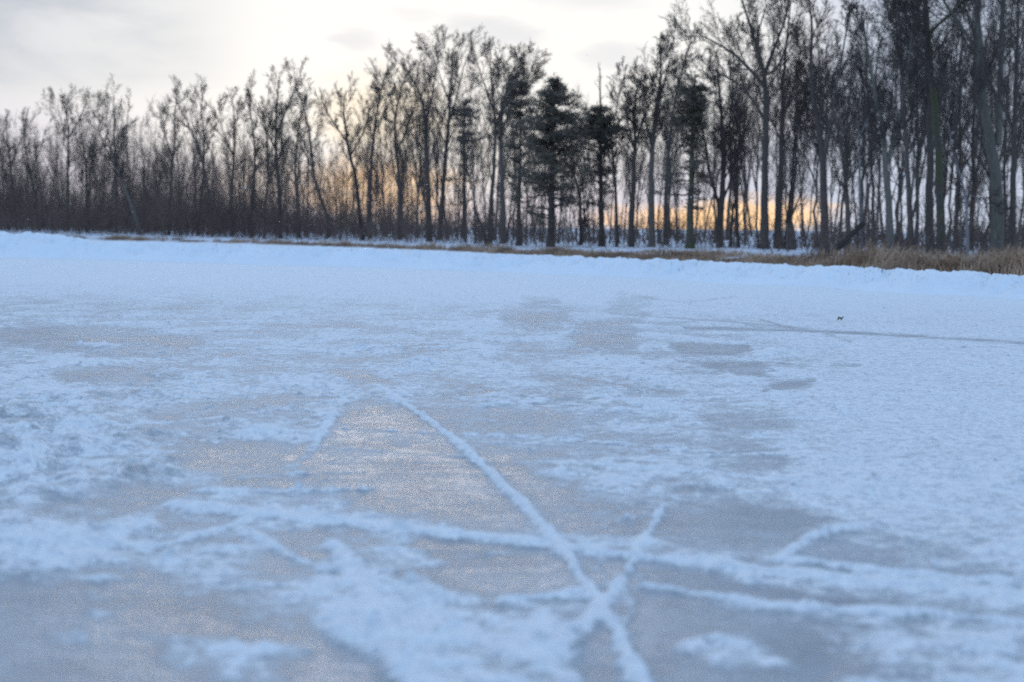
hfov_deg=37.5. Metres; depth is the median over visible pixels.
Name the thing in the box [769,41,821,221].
bare tree
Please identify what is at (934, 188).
bare tree
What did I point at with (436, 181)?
bare tree
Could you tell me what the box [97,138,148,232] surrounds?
bare tree
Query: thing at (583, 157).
bare tree
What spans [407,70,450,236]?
bare tree
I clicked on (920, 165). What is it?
bare tree
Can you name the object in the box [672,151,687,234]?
bare tree
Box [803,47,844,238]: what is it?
bare tree
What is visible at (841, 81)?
bare tree
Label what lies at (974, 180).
bare tree
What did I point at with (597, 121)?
pine tree
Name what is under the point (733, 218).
bare tree
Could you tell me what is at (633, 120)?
bare tree
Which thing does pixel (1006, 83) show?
bare tree
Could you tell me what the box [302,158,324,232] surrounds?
bare tree
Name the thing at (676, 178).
bare tree
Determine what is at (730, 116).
bare tree
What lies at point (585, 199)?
bare tree
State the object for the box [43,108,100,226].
bare tree
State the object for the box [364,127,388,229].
bare tree
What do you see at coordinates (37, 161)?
bare tree
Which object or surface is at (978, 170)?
bare tree
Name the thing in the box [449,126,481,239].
bare tree
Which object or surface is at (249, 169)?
bare tree
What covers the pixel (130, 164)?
bare tree
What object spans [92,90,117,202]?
bare tree
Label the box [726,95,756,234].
bare tree
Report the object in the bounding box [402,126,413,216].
bare tree
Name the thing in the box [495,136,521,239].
bare tree
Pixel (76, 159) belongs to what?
bare tree
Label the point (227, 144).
bare tree
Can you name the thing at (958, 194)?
bare tree
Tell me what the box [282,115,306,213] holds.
bare tree
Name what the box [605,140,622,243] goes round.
bare tree
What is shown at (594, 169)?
bare tree
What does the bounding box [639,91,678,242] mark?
bare tree
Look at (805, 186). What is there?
bare tree
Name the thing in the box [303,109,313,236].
bare tree
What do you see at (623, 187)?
bare tree
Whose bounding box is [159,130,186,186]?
bare tree
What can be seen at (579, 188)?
bare tree
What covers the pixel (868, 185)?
bare tree
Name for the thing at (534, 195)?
bare tree
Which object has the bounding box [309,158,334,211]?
bare tree
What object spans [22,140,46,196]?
bare tree
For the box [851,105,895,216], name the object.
bare tree
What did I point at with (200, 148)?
bare tree
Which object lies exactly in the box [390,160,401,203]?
bare tree
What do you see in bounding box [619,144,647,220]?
bare tree
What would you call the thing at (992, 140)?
bare tree
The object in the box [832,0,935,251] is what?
bare tree
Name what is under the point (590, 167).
bare tree
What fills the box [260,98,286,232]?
bare tree
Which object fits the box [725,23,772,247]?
bare tree
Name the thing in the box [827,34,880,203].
bare tree
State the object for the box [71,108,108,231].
bare tree
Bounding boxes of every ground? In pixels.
[1,222,1020,259]
[91,240,378,248]
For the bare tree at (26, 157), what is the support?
on the woodland ground at (641, 246)
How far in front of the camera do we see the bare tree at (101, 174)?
151.78 m
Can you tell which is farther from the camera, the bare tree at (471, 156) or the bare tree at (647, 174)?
the bare tree at (647, 174)
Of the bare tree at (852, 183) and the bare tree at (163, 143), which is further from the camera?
the bare tree at (163, 143)
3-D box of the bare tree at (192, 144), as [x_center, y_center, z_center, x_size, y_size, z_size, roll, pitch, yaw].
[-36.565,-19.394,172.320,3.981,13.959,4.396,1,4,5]
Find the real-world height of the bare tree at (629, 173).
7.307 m
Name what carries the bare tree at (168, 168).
on the woodland ground at (641, 246)
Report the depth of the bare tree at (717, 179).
75.22 m
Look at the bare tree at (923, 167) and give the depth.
58.00 m
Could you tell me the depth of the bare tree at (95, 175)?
143.79 m
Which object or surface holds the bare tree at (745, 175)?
on the woodland ground at (641, 246)
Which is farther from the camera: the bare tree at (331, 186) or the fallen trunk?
the bare tree at (331, 186)
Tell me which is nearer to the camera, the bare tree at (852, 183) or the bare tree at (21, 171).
the bare tree at (852, 183)
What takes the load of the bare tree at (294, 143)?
on the woodland ground at (641, 246)
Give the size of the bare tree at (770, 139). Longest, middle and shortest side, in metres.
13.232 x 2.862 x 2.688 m
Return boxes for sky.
[0,0,1023,231]
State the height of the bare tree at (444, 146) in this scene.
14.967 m
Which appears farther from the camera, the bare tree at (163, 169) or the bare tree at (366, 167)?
the bare tree at (163, 169)
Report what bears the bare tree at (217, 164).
on the woodland ground at (641, 246)
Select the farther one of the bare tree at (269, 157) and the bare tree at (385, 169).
the bare tree at (385, 169)
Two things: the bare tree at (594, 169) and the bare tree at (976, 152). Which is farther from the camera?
the bare tree at (976, 152)
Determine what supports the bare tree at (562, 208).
on the woodland ground at (641, 246)
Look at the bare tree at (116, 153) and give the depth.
138.58 m
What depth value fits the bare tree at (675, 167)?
96.94 m
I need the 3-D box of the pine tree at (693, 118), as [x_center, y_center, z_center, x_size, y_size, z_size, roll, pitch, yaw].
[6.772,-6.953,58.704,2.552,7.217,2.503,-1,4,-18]
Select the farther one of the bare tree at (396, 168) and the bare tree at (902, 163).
the bare tree at (396, 168)
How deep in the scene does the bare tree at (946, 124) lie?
51.17 m
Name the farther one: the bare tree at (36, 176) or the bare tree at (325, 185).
the bare tree at (36, 176)
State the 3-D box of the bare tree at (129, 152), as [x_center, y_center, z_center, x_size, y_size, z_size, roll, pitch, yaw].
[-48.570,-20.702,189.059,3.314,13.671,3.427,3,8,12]
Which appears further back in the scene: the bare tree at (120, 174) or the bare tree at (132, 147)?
the bare tree at (132, 147)
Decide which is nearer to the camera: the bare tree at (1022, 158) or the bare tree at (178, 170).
the bare tree at (1022, 158)
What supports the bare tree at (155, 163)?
on the woodland ground at (641, 246)
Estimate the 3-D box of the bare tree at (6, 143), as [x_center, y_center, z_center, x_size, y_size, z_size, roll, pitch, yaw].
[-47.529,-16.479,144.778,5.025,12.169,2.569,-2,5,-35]
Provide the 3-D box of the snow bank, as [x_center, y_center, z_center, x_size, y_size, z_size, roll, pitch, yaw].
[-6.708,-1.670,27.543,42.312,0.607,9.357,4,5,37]
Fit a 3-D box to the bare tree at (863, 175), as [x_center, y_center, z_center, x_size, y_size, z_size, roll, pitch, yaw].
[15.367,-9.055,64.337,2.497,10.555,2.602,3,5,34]
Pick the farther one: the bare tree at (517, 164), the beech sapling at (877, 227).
the bare tree at (517, 164)
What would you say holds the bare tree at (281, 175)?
on the woodland ground at (641, 246)
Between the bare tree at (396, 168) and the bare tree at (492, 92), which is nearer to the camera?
the bare tree at (492, 92)
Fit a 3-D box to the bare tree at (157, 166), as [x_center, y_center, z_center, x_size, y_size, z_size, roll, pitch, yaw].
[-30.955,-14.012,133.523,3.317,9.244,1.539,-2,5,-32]
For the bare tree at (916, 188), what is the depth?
51.63 m
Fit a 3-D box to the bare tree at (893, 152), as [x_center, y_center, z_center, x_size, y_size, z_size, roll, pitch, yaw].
[12.956,-6.460,50.252,2.551,7.412,2.499,-2,3,-43]
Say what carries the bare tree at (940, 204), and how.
on the woodland ground at (641, 246)
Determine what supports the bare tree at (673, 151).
on the woodland ground at (641, 246)
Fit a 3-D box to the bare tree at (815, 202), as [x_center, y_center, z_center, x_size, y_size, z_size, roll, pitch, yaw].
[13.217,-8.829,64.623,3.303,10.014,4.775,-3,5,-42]
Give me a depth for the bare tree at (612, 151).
62.50 m
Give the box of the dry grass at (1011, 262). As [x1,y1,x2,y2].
[60,234,1023,275]
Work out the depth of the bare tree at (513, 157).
85.50 m
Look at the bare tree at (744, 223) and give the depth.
66.79 m
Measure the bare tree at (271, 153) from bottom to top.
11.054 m
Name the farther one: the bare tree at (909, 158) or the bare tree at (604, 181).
the bare tree at (909, 158)
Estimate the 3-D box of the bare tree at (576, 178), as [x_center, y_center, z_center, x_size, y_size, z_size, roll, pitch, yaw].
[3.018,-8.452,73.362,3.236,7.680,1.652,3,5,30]
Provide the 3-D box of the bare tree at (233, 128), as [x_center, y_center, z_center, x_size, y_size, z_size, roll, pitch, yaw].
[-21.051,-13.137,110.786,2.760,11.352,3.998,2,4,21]
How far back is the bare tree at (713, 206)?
137.62 m
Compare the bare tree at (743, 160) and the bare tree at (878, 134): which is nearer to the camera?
the bare tree at (878, 134)
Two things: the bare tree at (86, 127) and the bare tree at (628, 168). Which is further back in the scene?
the bare tree at (86, 127)
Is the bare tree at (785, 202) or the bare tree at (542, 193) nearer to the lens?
the bare tree at (542, 193)
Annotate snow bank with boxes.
[0,231,1023,298]
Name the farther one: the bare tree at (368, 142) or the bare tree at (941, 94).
the bare tree at (368, 142)
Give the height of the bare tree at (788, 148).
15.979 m
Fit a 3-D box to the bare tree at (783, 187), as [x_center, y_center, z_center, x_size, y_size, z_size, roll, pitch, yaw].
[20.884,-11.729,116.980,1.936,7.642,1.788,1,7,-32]
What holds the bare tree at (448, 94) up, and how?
on the woodland ground at (641, 246)
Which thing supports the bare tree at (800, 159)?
on the woodland ground at (641, 246)
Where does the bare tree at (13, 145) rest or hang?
on the woodland ground at (641, 246)
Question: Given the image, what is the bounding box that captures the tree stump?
[783,219,796,249]
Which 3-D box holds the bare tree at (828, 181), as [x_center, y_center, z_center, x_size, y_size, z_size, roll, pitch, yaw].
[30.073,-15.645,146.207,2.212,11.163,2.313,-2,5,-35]
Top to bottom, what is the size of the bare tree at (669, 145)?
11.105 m
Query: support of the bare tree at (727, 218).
on the woodland ground at (641, 246)
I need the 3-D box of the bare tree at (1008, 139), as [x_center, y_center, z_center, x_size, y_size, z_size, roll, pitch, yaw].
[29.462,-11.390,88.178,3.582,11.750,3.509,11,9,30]
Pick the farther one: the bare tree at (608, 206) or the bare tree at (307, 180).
the bare tree at (608, 206)
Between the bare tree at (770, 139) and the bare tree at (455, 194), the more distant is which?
the bare tree at (455, 194)
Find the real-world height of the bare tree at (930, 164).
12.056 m
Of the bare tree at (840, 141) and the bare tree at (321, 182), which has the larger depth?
the bare tree at (321, 182)
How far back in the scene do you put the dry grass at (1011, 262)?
34.61 m
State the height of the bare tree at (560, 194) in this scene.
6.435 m
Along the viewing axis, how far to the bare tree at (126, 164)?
149.19 m
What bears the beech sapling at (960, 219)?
on the woodland ground at (641, 246)
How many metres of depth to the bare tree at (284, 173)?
114.16 m
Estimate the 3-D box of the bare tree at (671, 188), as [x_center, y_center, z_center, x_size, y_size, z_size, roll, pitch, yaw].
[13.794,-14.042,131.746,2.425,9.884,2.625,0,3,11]
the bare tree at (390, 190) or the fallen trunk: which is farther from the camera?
the bare tree at (390, 190)
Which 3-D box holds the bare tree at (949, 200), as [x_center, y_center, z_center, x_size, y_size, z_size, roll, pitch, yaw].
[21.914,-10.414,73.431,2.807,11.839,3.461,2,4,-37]
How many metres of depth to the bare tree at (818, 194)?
126.92 m
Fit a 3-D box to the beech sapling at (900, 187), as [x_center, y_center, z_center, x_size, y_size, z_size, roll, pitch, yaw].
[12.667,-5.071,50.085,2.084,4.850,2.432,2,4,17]
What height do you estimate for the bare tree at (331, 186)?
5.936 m
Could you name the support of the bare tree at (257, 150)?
on the woodland ground at (641, 246)
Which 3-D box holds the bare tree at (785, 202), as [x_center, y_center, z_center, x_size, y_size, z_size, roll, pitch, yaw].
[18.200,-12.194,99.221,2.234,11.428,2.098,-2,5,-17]
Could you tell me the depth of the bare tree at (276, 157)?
102.79 m
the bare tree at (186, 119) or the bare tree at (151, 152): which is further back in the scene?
the bare tree at (151, 152)
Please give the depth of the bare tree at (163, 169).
143.95 m
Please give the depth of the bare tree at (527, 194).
84.50 m
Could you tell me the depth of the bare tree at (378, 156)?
103.29 m
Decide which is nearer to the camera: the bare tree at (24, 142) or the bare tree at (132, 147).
the bare tree at (24, 142)
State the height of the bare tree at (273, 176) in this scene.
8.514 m
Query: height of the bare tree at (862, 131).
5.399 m
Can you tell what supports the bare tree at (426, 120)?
on the woodland ground at (641, 246)
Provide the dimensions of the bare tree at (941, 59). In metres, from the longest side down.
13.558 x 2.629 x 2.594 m
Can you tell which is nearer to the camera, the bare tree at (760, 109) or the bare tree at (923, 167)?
the bare tree at (923, 167)
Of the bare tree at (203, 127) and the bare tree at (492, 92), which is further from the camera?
the bare tree at (203, 127)
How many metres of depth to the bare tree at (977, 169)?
60.52 m
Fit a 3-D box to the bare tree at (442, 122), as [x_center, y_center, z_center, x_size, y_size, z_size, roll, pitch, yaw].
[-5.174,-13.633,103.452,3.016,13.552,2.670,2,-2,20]
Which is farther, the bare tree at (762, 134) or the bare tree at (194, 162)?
the bare tree at (762, 134)
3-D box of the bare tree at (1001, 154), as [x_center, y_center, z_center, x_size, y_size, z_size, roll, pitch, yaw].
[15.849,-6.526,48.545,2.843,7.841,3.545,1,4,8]
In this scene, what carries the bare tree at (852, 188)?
on the woodland ground at (641, 246)
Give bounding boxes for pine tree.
[445,96,491,236]
[484,78,542,245]
[505,73,594,246]
[575,62,645,246]
[650,71,722,248]
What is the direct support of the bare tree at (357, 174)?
on the woodland ground at (641, 246)
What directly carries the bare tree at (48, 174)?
on the woodland ground at (641, 246)
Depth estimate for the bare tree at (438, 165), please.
162.46 m
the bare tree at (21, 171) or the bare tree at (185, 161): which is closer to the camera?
the bare tree at (185, 161)
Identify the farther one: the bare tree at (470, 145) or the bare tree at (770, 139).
the bare tree at (770, 139)
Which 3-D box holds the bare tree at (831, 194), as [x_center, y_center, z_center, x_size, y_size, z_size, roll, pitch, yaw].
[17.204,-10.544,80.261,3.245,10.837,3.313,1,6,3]
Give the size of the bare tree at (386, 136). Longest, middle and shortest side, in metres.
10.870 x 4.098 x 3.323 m
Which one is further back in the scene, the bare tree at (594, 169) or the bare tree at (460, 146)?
the bare tree at (460, 146)
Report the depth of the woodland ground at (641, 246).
79.78 m
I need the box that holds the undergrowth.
[0,108,1023,256]
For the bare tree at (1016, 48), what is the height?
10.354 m
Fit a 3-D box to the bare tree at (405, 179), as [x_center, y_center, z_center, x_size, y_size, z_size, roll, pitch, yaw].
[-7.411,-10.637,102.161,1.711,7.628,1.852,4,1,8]
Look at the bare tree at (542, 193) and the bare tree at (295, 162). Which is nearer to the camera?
the bare tree at (542, 193)
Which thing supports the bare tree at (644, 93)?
on the woodland ground at (641, 246)
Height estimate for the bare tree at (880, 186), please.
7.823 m
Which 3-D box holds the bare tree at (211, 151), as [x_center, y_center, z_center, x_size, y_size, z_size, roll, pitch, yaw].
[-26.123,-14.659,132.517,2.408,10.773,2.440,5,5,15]
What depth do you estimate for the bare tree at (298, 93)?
99.25 m
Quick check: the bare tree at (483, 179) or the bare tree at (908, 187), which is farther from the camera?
the bare tree at (483, 179)
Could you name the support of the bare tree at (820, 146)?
on the woodland ground at (641, 246)
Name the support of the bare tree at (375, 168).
on the woodland ground at (641, 246)
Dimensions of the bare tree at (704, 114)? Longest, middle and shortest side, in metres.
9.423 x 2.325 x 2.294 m
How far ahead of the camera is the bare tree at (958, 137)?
50.20 m
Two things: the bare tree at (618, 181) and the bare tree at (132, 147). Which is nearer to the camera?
the bare tree at (618, 181)
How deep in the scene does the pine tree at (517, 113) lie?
65.31 m
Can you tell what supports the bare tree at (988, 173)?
on the woodland ground at (641, 246)
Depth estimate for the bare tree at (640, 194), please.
94.02 m
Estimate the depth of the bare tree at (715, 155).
139.13 m
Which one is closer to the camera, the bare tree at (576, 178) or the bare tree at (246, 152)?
the bare tree at (576, 178)
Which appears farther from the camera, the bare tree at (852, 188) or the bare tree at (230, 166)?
the bare tree at (230, 166)
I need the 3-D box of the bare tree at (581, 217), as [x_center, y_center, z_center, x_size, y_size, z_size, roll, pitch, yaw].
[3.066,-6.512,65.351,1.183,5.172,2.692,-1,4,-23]
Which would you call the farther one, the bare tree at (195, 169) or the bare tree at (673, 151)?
the bare tree at (195, 169)
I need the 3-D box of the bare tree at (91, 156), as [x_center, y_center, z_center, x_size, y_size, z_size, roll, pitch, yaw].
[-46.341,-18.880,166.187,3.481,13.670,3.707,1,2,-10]
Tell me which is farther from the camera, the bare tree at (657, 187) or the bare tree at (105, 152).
the bare tree at (657, 187)
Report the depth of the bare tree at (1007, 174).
88.14 m
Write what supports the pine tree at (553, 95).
on the woodland ground at (641, 246)
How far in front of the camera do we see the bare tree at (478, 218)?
66.74 m
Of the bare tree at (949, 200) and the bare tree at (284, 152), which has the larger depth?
the bare tree at (284, 152)
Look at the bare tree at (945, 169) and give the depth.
55.22 m
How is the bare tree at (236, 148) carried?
on the woodland ground at (641, 246)
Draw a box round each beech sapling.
[858,187,897,249]
[861,116,926,253]
[936,151,986,253]
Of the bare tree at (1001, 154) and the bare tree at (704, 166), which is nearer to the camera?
the bare tree at (1001, 154)
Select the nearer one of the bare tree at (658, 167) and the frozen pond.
the frozen pond
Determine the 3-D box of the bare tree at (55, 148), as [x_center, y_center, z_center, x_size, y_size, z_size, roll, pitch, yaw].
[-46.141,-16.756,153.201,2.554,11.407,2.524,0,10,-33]
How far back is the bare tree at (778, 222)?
59.63 m
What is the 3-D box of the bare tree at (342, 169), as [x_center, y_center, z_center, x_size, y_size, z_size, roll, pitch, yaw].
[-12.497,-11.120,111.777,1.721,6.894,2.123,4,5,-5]
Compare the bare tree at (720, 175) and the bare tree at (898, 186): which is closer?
the bare tree at (898, 186)
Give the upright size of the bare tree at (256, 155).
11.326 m
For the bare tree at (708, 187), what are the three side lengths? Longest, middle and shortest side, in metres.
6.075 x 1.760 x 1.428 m
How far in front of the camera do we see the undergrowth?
99.84 m
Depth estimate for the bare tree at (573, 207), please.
137.27 m
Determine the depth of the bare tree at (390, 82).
89.56 m
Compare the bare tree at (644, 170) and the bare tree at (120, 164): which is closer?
the bare tree at (644, 170)
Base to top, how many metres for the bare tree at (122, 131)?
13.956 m
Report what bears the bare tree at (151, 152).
on the woodland ground at (641, 246)
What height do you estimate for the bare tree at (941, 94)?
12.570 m
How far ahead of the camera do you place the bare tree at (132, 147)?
166.65 m
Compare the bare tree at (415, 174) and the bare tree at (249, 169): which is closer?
the bare tree at (415, 174)
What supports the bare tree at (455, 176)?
on the woodland ground at (641, 246)
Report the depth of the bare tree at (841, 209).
67.05 m
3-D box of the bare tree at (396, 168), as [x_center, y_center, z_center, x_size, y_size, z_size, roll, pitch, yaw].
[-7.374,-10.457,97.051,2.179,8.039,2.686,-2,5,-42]
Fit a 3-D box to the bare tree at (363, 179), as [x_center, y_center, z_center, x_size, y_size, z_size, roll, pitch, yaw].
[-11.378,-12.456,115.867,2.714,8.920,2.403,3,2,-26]
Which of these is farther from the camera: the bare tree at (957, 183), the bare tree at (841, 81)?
the bare tree at (841, 81)
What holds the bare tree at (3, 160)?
on the woodland ground at (641, 246)
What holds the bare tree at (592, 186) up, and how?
on the woodland ground at (641, 246)
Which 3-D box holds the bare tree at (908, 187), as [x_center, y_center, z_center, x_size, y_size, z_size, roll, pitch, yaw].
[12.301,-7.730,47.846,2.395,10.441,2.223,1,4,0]
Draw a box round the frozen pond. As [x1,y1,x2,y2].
[0,248,1023,681]
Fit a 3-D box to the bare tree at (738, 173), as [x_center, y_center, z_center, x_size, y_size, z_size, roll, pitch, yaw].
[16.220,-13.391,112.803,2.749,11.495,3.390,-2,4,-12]
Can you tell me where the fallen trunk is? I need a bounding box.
[815,211,864,255]
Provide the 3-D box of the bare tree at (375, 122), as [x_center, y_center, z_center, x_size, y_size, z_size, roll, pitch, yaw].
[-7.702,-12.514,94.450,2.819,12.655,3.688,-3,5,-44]
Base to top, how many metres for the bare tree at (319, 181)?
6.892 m
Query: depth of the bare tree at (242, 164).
110.12 m
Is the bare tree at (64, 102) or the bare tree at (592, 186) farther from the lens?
the bare tree at (64, 102)
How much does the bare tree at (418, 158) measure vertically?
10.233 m
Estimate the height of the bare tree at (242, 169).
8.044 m
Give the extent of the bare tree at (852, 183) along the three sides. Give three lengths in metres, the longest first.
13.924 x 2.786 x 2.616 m
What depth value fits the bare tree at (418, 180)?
104.68 m
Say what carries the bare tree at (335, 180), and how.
on the woodland ground at (641, 246)
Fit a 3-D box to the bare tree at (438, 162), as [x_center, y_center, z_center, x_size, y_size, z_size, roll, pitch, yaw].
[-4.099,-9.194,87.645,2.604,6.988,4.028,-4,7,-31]
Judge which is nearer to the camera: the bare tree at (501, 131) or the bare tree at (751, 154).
the bare tree at (501, 131)
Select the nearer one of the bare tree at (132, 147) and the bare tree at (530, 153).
the bare tree at (530, 153)
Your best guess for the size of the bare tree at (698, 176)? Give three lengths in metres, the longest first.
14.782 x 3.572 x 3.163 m
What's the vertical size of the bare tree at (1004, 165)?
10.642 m
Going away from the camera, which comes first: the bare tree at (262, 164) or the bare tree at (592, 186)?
the bare tree at (262, 164)
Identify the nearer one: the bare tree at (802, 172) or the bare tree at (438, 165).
the bare tree at (802, 172)
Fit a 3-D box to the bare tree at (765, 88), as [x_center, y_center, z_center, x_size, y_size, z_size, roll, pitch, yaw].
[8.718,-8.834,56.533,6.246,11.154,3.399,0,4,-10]
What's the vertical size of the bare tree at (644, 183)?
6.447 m
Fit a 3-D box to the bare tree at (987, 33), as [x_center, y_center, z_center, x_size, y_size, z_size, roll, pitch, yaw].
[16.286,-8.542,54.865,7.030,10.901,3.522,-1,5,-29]
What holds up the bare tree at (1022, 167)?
on the woodland ground at (641, 246)
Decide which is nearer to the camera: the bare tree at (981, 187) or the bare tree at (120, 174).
the bare tree at (120, 174)
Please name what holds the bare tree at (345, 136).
on the woodland ground at (641, 246)
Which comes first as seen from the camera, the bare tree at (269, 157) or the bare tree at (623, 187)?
the bare tree at (623, 187)
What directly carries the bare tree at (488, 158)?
on the woodland ground at (641, 246)
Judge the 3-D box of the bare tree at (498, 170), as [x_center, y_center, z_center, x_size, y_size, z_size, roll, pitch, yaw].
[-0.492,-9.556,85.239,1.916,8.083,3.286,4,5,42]
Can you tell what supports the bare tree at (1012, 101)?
on the woodland ground at (641, 246)
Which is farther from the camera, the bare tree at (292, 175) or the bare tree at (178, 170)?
the bare tree at (178, 170)
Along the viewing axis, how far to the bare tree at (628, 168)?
110.62 m
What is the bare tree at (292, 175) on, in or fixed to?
on the woodland ground at (641, 246)
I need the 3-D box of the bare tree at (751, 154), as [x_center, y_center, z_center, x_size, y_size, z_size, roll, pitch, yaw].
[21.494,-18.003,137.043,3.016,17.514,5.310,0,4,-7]
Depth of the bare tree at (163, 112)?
121.32 m
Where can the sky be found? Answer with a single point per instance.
(55, 44)
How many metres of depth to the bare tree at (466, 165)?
88.73 m
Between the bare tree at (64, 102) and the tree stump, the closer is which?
the tree stump
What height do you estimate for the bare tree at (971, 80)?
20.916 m
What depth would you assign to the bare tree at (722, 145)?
61.64 m
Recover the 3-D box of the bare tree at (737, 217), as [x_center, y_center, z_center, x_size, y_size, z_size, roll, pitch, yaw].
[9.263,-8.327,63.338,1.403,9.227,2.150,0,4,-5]
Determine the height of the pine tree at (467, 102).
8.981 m
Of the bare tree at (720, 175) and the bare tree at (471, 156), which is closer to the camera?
the bare tree at (720, 175)
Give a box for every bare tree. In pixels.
[0,107,41,230]
[0,109,26,228]
[0,111,9,228]
[0,115,22,167]
[13,135,34,215]
[16,123,37,229]
[17,107,55,230]
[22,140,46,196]
[23,120,57,229]
[29,112,69,229]
[35,82,103,230]
[39,151,61,199]
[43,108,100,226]
[45,119,66,211]
[62,122,91,204]
[67,112,109,225]
[70,74,138,231]
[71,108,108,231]
[74,112,102,227]
[77,109,103,199]
[81,129,108,221]
[84,137,107,229]
[87,144,112,226]
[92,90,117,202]
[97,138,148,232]
[98,101,130,231]
[105,154,142,234]
[109,114,143,227]
[112,125,146,231]
[117,123,132,193]
[124,130,137,182]
[131,113,162,232]
[132,110,177,227]
[141,93,177,231]
[144,133,177,211]
[146,142,169,190]
[147,146,178,230]
[148,77,186,234]
[156,141,174,200]
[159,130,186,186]
[162,128,206,233]
[166,132,193,215]
[167,75,213,235]
[179,136,213,228]
[180,111,201,209]
[182,128,205,232]
[187,104,212,227]
[189,73,219,235]
[199,85,249,236]
[200,114,224,225]
[205,141,223,191]
[214,113,232,189]
[220,138,235,209]
[228,112,253,204]
[228,135,263,235]
[230,129,275,236]
[235,114,257,208]
[239,68,273,236]
[240,141,260,202]
[242,56,310,237]
[246,124,260,205]
[248,80,281,237]
[258,114,284,183]
[259,150,282,200]
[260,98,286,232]
[263,102,275,230]
[265,149,311,200]
[270,104,336,236]
[271,67,329,238]
[271,100,295,213]
[273,126,300,235]
[274,115,302,193]
[280,93,318,238]
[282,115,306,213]
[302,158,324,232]
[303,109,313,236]
[303,147,332,236]
[305,135,351,215]
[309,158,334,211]
[311,146,330,232]
[314,71,384,239]
[323,159,336,213]
[327,116,359,230]
[335,148,350,222]
[342,59,396,236]
[343,131,377,234]
[353,126,376,215]
[356,142,391,234]
[357,100,380,234]
[359,118,396,214]
[362,43,410,238]
[363,57,431,239]
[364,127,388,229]
[371,81,420,237]
[374,139,399,201]
[377,68,467,223]
[379,124,410,238]
[384,24,455,241]
[386,172,393,207]
[390,135,412,217]
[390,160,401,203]
[399,83,434,237]
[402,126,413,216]
[404,98,434,235]
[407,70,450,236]
[408,24,489,239]
[415,122,461,239]
[417,81,452,220]
[427,53,457,236]
[430,130,446,191]
[437,96,456,218]
[440,56,491,240]
[447,127,466,215]
[448,55,482,241]
[448,157,459,215]
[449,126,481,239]
[454,99,497,219]
[454,101,498,230]
[462,85,505,233]
[463,31,535,243]
[472,161,486,220]
[473,90,507,239]
[474,207,488,244]
[480,113,512,239]
[484,42,551,243]
[488,74,522,236]
[494,97,527,221]
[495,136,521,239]
[496,128,535,242]
[496,159,531,220]
[512,96,540,238]
[522,122,561,207]
[523,124,557,242]
[526,133,542,240]
[535,76,550,240]
[547,110,577,243]
[556,166,567,239]
[557,80,598,235]
[557,90,597,242]
[563,138,592,244]
[566,102,606,242]
[568,143,576,231]
[572,124,597,238]
[572,149,607,242]
[579,143,610,201]
[587,141,598,229]
[590,62,632,246]
[594,150,618,235]
[603,190,613,223]
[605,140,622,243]
[606,55,671,246]
[611,101,661,242]
[611,140,623,242]
[613,133,662,240]
[614,20,682,246]
[618,130,630,233]
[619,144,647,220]
[621,133,647,201]
[623,150,630,233]
[624,102,664,241]
[635,161,646,212]
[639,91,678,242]
[639,140,658,194]
[648,83,688,239]
[653,0,699,245]
[653,53,683,212]
[654,128,687,225]
[654,146,663,232]
[655,86,686,237]
[659,0,813,248]
[659,125,681,226]
[670,36,719,174]
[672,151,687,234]
[673,44,759,247]
[694,74,717,244]
[694,139,710,218]
[696,162,713,234]
[701,88,744,240]
[704,11,767,215]
[705,20,775,239]
[707,69,735,226]
[709,98,718,207]
[710,57,764,244]
[712,109,733,242]
[714,95,751,223]
[718,35,751,247]
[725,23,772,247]
[725,75,755,236]
[726,76,759,246]
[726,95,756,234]
[735,47,765,234]
[746,26,786,168]
[747,72,780,188]
[755,0,847,248]
[759,44,786,237]
[766,0,883,251]
[768,85,787,247]
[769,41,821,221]
[769,106,800,221]
[772,21,854,240]
[773,67,804,217]
[774,143,790,216]
[776,39,824,248]
[784,44,827,247]
[784,94,815,238]
[796,150,809,236]
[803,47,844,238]
[804,11,846,247]
[806,35,880,252]
[812,129,830,208]
[813,159,827,222]
[815,46,857,240]
[816,50,898,246]
[825,15,896,239]
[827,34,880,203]
[830,42,893,237]
[830,80,866,219]
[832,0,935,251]
[837,73,865,233]
[844,0,893,241]
[845,8,899,237]
[850,0,925,246]
[850,72,893,247]
[851,0,949,254]
[851,33,893,242]
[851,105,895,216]
[860,44,947,249]
[868,0,938,249]
[871,113,884,229]
[874,0,982,254]
[877,0,1023,254]
[881,57,964,245]
[884,10,952,249]
[884,22,923,232]
[885,0,1011,174]
[892,103,934,216]
[899,1,962,248]
[900,17,964,223]
[902,0,993,187]
[905,39,945,235]
[907,0,972,236]
[910,123,926,195]
[920,1,950,162]
[926,2,978,203]
[933,140,951,205]
[934,0,1004,252]
[939,8,995,240]
[941,0,993,247]
[942,0,1010,250]
[944,120,1013,256]
[953,0,1013,237]
[956,81,995,236]
[959,23,1012,202]
[963,126,1010,233]
[969,31,1023,253]
[969,41,1023,158]
[971,0,1023,253]
[971,20,1023,165]
[971,33,1018,245]
[975,96,992,227]
[981,0,1023,248]
[981,115,1023,235]
[989,58,1023,240]
[1008,53,1023,249]
[1010,36,1023,248]
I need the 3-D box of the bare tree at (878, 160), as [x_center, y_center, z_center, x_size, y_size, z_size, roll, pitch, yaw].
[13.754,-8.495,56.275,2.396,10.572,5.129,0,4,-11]
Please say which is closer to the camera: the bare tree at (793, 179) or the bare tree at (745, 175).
the bare tree at (793, 179)
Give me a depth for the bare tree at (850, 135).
68.36 m
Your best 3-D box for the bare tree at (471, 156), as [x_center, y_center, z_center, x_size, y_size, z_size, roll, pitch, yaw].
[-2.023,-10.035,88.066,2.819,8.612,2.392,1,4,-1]
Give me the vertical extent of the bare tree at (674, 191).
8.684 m
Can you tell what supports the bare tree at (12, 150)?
on the woodland ground at (641, 246)

